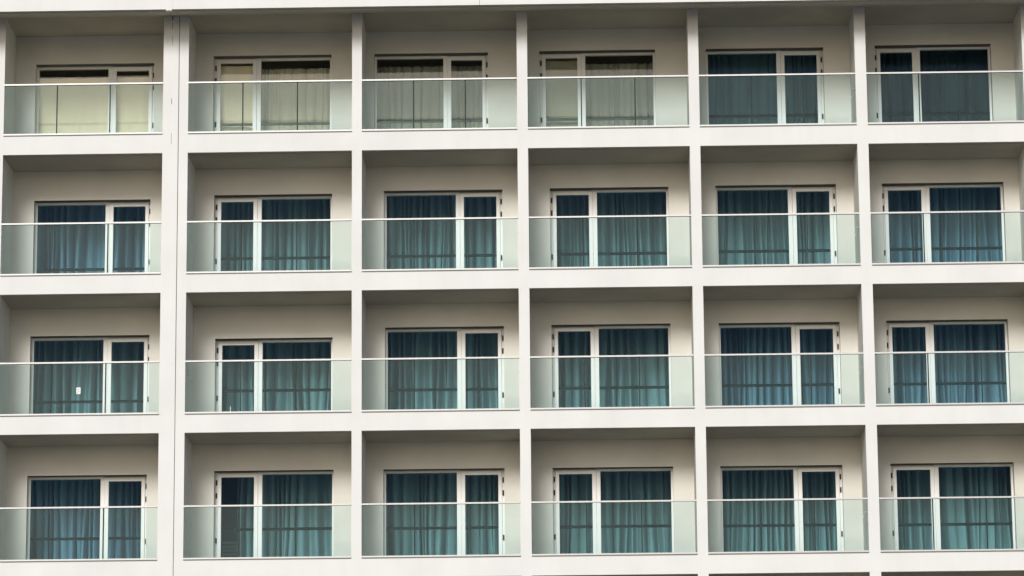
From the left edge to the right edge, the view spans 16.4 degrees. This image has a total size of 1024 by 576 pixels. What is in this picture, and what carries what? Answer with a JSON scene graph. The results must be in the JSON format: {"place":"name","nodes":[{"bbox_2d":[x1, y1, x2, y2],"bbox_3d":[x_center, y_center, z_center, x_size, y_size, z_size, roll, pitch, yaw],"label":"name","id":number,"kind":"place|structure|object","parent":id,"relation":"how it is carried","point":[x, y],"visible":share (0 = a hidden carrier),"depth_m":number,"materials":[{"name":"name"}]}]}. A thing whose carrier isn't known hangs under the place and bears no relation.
{"place":"outdoors","nodes":[
{"label":"outdoors","id":0,"kind":"place"},
{"bbox_2d":[0,0,1023,575],"bbox_3d":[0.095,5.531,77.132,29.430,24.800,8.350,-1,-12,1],"label":"hotel building","id":1,"kind":"structure","parent":0,"point":[184,448],"depth_m":75.99,"materials":[{"name":"concrete"}]},
{"bbox_2d":[76,387,80,393],"bbox_3d":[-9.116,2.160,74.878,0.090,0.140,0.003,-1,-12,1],"label":"paper notice","id":2,"kind":"object","parent":1,"relation":"attached to","point":[78,390],"visible":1,"depth_m":74.88,"materials":[{"name":"white paper"}]},
{"bbox_2d":[31,480,141,559],"bbox_3d":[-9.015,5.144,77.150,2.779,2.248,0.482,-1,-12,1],"label":"curtain","id":3,"kind":"object","parent":1,"relation":"hanging from","point":[123,522],"visible":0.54,"depth_m":77.12,"materials":[{"name":"teal fabric"}]},
{"bbox_2d":[27,476,146,559],"bbox_3d":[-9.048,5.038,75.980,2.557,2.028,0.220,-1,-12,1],"label":"balcony window","id":4,"kind":"structure","parent":1,"relation":"in","point":[104,498],"depth_m":75.98,"materials":[{"name":"white plastic"}]},
{"bbox_2d":[33,340,143,413],"bbox_3d":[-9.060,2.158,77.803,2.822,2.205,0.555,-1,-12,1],"label":"curtain","id":5,"kind":"object","parent":1,"relation":"hanging from","point":[127,381],"visible":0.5,"depth_m":77.79,"materials":[{"name":"teal fabric"}]},
{"bbox_2d":[30,337,148,413],"bbox_3d":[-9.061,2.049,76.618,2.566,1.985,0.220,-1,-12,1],"label":"balcony window","id":6,"kind":"structure","parent":1,"relation":"in","point":[107,349],"depth_m":76.62,"materials":[{"name":"white plastic"}]},
{"bbox_2d":[37,205,144,273],"bbox_3d":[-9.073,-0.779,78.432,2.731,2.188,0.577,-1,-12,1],"label":"curtain","id":7,"kind":"object","parent":1,"relation":"hanging from","point":[79,246],"visible":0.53,"depth_m":78.43,"materials":[{"name":"blue fabric"}]},
{"bbox_2d":[34,202,150,273],"bbox_3d":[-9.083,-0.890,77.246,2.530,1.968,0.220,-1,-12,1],"label":"balcony window","id":8,"kind":"structure","parent":1,"relation":"in","point":[110,206],"depth_m":77.24,"materials":[{"name":"white plastic"}]},
{"bbox_2d":[36,66,153,133],"bbox_3d":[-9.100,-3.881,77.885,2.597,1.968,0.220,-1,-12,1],"label":"balcony window","id":9,"kind":"structure","parent":1,"relation":"in","point":[112,77],"depth_m":77.96,"materials":[{"name":"white plastic"}]},
{"bbox_2d":[39,77,152,133],"bbox_3d":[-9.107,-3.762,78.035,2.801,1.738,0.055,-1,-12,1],"label":"curtain","id":10,"kind":"object","parent":1,"relation":"hanging from","point":[83,109],"visible":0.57,"depth_m":78.08,"materials":[{"name":"beige fabric"}]},
{"bbox_2d":[222,541,237,556],"bbox_3d":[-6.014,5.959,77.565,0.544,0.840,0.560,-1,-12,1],"label":"slatted chair","id":11,"kind":"object","parent":1,"relation":"on","point":[232,550],"visible":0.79,"depth_m":77.36,"materials":[{"name":"grey"}]},
{"bbox_2d":[220,66,252,130],"bbox_3d":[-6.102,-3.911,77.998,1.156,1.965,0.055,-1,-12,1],"label":"curtain","id":12,"kind":"object","parent":1,"relation":"hanging from","point":[231,102],"visible":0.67,"depth_m":78.05,"materials":[{"name":"beige fabric"}]},
{"bbox_2d":[214,57,331,130],"bbox_3d":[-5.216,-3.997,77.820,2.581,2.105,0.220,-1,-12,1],"label":"balcony window","id":13,"kind":"structure","parent":1,"relation":"in","point":[257,62],"depth_m":77.84,"materials":[{"name":"white plastic"}]},
{"bbox_2d":[214,196,331,270],"bbox_3d":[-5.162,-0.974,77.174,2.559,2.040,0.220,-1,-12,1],"label":"balcony window","id":14,"kind":"structure","parent":1,"relation":"in","point":[257,258],"depth_m":77.18,"materials":[{"name":"white plastic"}]},
{"bbox_2d":[214,471,333,557],"bbox_3d":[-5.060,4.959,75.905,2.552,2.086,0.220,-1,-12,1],"label":"balcony window","id":15,"kind":"structure","parent":1,"relation":"in","point":[258,476],"depth_m":75.91,"materials":[{"name":"white plastic"}]},
{"bbox_2d":[216,339,332,411],"bbox_3d":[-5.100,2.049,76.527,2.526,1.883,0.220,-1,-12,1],"label":"balcony window","id":16,"kind":"structure","parent":1,"relation":"in","point":[258,390],"depth_m":76.54,"materials":[{"name":"white plastic"}]},
{"bbox_2d":[221,199,330,270],"bbox_3d":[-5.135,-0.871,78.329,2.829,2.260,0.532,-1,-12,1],"label":"curtain","id":17,"kind":"object","parent":1,"relation":"hanging from","point":[279,239],"visible":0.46,"depth_m":78.36,"materials":[{"name":"teal fabric"}]},
{"bbox_2d":[222,342,330,411],"bbox_3d":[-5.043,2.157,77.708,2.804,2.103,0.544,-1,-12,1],"label":"curtain","id":18,"kind":"object","parent":1,"relation":"hanging from","point":[310,374],"visible":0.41,"depth_m":77.68,"materials":[{"name":"teal fabric"}]},
{"bbox_2d":[237,474,331,556],"bbox_3d":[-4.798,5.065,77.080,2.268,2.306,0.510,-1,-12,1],"label":"curtain","id":19,"kind":"object","parent":1,"relation":"hanging from","point":[300,489],"visible":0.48,"depth_m":77.05,"materials":[{"name":"teal fabric"}]},
{"bbox_2d":[261,68,329,130],"bbox_3d":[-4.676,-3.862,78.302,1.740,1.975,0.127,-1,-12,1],"label":"curtain","id":20,"kind":"object","parent":1,"relation":"hanging from","point":[278,102],"visible":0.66,"depth_m":78.35,"materials":[{"name":"beige fabric"}]},
{"bbox_2d":[377,66,482,128],"bbox_3d":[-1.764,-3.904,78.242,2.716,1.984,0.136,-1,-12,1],"label":"curtain","id":21,"kind":"object","parent":1,"relation":"hanging from","point":[394,100],"visible":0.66,"depth_m":78.29,"materials":[{"name":"beige fabric"}]},
{"bbox_2d":[375,55,487,128],"bbox_3d":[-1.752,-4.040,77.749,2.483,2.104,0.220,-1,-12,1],"label":"balcony window","id":22,"kind":"structure","parent":1,"relation":"in","point":[447,60],"depth_m":77.75,"materials":[{"name":"white plastic"}]},
{"bbox_2d":[384,192,502,268],"bbox_3d":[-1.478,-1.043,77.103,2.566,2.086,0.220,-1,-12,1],"label":"balcony window","id":23,"kind":"structure","parent":1,"relation":"in","point":[460,196],"depth_m":77.10,"materials":[{"name":"white plastic"}]},
{"bbox_2d":[387,196,500,268],"bbox_3d":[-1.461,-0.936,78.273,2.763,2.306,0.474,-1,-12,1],"label":"curtain","id":24,"kind":"object","parent":1,"relation":"hanging from","point":[435,237],"visible":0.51,"depth_m":78.28,"materials":[{"name":"teal fabric"}]},
{"bbox_2d":[386,473,502,555],"bbox_3d":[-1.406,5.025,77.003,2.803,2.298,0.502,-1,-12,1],"label":"curtain","id":25,"kind":"object","parent":1,"relation":"hanging from","point":[424,488],"visible":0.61,"depth_m":76.96,"materials":[{"name":"teal fabric"}]},
{"bbox_2d":[384,470,504,555],"bbox_3d":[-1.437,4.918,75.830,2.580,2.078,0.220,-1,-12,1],"label":"balcony window","id":26,"kind":"structure","parent":1,"relation":"in","point":[460,527],"depth_m":75.84,"materials":[{"name":"white plastic"}]},
{"bbox_2d":[388,330,501,409],"bbox_3d":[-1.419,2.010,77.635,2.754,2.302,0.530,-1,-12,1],"label":"curtain","id":27,"kind":"object","parent":1,"relation":"hanging from","point":[442,373],"visible":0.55,"depth_m":77.67,"materials":[{"name":"teal fabric"}]},
{"bbox_2d":[385,328,504,409],"bbox_3d":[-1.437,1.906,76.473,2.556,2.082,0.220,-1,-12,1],"label":"balcony window","id":28,"kind":"structure","parent":1,"relation":"in","point":[461,370],"depth_m":76.47,"materials":[{"name":"white plastic"}]},
{"bbox_2d":[542,60,577,126],"bbox_3d":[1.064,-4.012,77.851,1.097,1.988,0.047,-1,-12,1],"label":"curtain","id":29,"kind":"object","parent":1,"relation":"hanging from","point":[561,98],"visible":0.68,"depth_m":77.90,"materials":[{"name":"beige fabric"}]},
{"bbox_2d":[539,52,655,126],"bbox_3d":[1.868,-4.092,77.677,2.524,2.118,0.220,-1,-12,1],"label":"balcony window","id":30,"kind":"structure","parent":1,"relation":"in","point":[580,57],"depth_m":77.69,"materials":[{"name":"white plastic"}]},
{"bbox_2d":[550,189,668,266],"bbox_3d":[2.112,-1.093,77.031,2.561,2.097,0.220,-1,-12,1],"label":"balcony window","id":31,"kind":"structure","parent":1,"relation":"in","point":[593,250],"depth_m":77.05,"materials":[{"name":"white plastic"}]},
{"bbox_2d":[553,192,666,266],"bbox_3d":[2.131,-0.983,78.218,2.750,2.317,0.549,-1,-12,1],"label":"curtain","id":32,"kind":"object","parent":1,"relation":"hanging from","point":[616,234],"visible":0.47,"depth_m":78.23,"materials":[{"name":"teal fabric"}]},
{"bbox_2d":[554,328,668,407],"bbox_3d":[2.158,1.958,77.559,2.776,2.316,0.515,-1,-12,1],"label":"curtain","id":33,"kind":"object","parent":1,"relation":"hanging from","point":[621,371],"visible":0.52,"depth_m":77.56,"materials":[{"name":"teal fabric"}]},
{"bbox_2d":[552,325,671,407],"bbox_3d":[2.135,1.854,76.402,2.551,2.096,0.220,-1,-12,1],"label":"balcony window","id":34,"kind":"structure","parent":1,"relation":"in","point":[595,387],"depth_m":76.39,"materials":[{"name":"white plastic"}]},
{"bbox_2d":[555,471,671,553],"bbox_3d":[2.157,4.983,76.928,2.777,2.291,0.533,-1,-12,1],"label":"curtain","id":35,"kind":"object","parent":1,"relation":"hanging from","point":[640,485],"visible":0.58,"depth_m":76.90,"materials":[{"name":"teal fabric"}]},
{"bbox_2d":[553,468,673,553],"bbox_3d":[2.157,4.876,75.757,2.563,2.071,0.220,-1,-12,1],"label":"balcony window","id":36,"kind":"structure","parent":1,"relation":"in","point":[596,491],"depth_m":75.76,"materials":[{"name":"white plastic"}]},
{"bbox_2d":[585,63,653,125],"bbox_3d":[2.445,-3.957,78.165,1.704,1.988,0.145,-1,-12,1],"label":"curtain","id":37,"kind":"object","parent":1,"relation":"hanging from","point":[609,97],"visible":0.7,"depth_m":78.22,"materials":[{"name":"beige fabric"}]},
{"bbox_2d":[708,54,817,124],"bbox_3d":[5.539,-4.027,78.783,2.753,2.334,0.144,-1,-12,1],"label":"curtain","id":38,"kind":"object","parent":1,"relation":"hanging from","point":[729,95],"visible":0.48,"depth_m":78.84,"materials":[{"name":"fabric"}]},
{"bbox_2d":[706,50,823,124],"bbox_3d":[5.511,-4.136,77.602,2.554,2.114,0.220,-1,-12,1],"label":"balcony window","id":39,"kind":"structure","parent":1,"relation":"in","point":[781,114],"depth_m":77.60,"materials":[{"name":"white plastic"}]},
{"bbox_2d":[717,190,830,264],"bbox_3d":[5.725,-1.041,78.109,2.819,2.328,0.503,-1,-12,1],"label":"curtain","id":40,"kind":"object","parent":1,"relation":"hanging from","point":[737,233],"visible":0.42,"depth_m":78.15,"materials":[{"name":"teal fabric"}]},
{"bbox_2d":[715,187,836,264],"bbox_3d":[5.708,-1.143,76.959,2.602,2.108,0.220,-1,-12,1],"label":"balcony window","id":41,"kind":"structure","parent":1,"relation":"in","point":[792,223],"depth_m":76.96,"materials":[{"name":"white plastic"}]},
{"bbox_2d":[720,327,834,405],"bbox_3d":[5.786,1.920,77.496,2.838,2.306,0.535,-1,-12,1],"label":"curtain","id":42,"kind":"object","parent":1,"relation":"hanging from","point":[774,369],"visible":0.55,"depth_m":77.48,"materials":[{"name":"teal fabric"}]},
{"bbox_2d":[722,470,836,551],"bbox_3d":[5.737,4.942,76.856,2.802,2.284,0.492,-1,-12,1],"label":"curtain","id":43,"kind":"object","parent":1,"relation":"hanging from","point":[763,484],"visible":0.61,"depth_m":76.83,"materials":[{"name":"teal fabric"}]},
{"bbox_2d":[719,324,840,405],"bbox_3d":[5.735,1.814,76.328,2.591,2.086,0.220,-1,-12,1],"label":"balcony window","id":44,"kind":"structure","parent":1,"relation":"in","point":[796,384],"depth_m":76.32,"materials":[{"name":"white plastic"}]},
{"bbox_2d":[720,467,843,551],"bbox_3d":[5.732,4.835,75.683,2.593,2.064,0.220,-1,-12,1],"label":"balcony window","id":45,"kind":"structure","parent":1,"relation":"in","point":[797,471],"depth_m":75.69,"materials":[{"name":"white plastic"}]},
{"bbox_2d":[876,50,989,121],"bbox_3d":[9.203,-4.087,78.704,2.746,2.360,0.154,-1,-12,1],"label":"curtain","id":46,"kind":"object","parent":1,"relation":"hanging from","point":[945,92],"visible":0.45,"depth_m":78.76,"materials":[{"name":"teal fabric"}]},
{"bbox_2d":[875,47,991,121],"bbox_3d":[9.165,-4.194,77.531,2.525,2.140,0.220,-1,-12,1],"label":"balcony window","id":47,"kind":"structure","parent":1,"relation":"in","point":[915,52],"depth_m":77.56,"materials":[{"name":"white plastic"}]},
{"bbox_2d":[884,188,1002,262],"bbox_3d":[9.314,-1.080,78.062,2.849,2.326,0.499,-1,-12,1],"label":"curtain","id":48,"kind":"object","parent":1,"relation":"hanging from","point":[950,230],"visible":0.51,"depth_m":78.09,"materials":[{"name":"blue fabric"}]},
{"bbox_2d":[882,184,1004,262],"bbox_3d":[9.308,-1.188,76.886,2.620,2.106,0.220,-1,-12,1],"label":"balcony window","id":49,"kind":"structure","parent":1,"relation":"in","point":[925,199],"depth_m":76.90,"materials":[{"name":"white plastic"}]},
{"bbox_2d":[888,324,1006,403],"bbox_3d":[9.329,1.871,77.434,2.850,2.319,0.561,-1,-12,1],"label":"curtain","id":50,"kind":"object","parent":1,"relation":"hanging from","point":[949,367],"visible":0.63,"depth_m":77.42,"materials":[{"name":"teal fabric"}]},
{"bbox_2d":[886,321,1009,403],"bbox_3d":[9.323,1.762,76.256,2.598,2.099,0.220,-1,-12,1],"label":"balcony window","id":51,"kind":"structure","parent":1,"relation":"in","point":[929,328],"depth_m":76.26,"materials":[{"name":"white plastic"}]},
{"bbox_2d":[892,467,1012,549],"bbox_3d":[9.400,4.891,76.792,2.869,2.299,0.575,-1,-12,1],"label":"curtain","id":52,"kind":"object","parent":1,"relation":"hanging from","point":[970,481],"visible":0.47,"depth_m":76.75,"materials":[{"name":"teal fabric"}]},
{"bbox_2d":[890,464,1015,549],"bbox_3d":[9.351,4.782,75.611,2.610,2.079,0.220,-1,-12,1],"label":"balcony window","id":53,"kind":"structure","parent":1,"relation":"in","point":[934,474],"depth_m":75.61,"materials":[{"name":"white plastic"}]}
]}

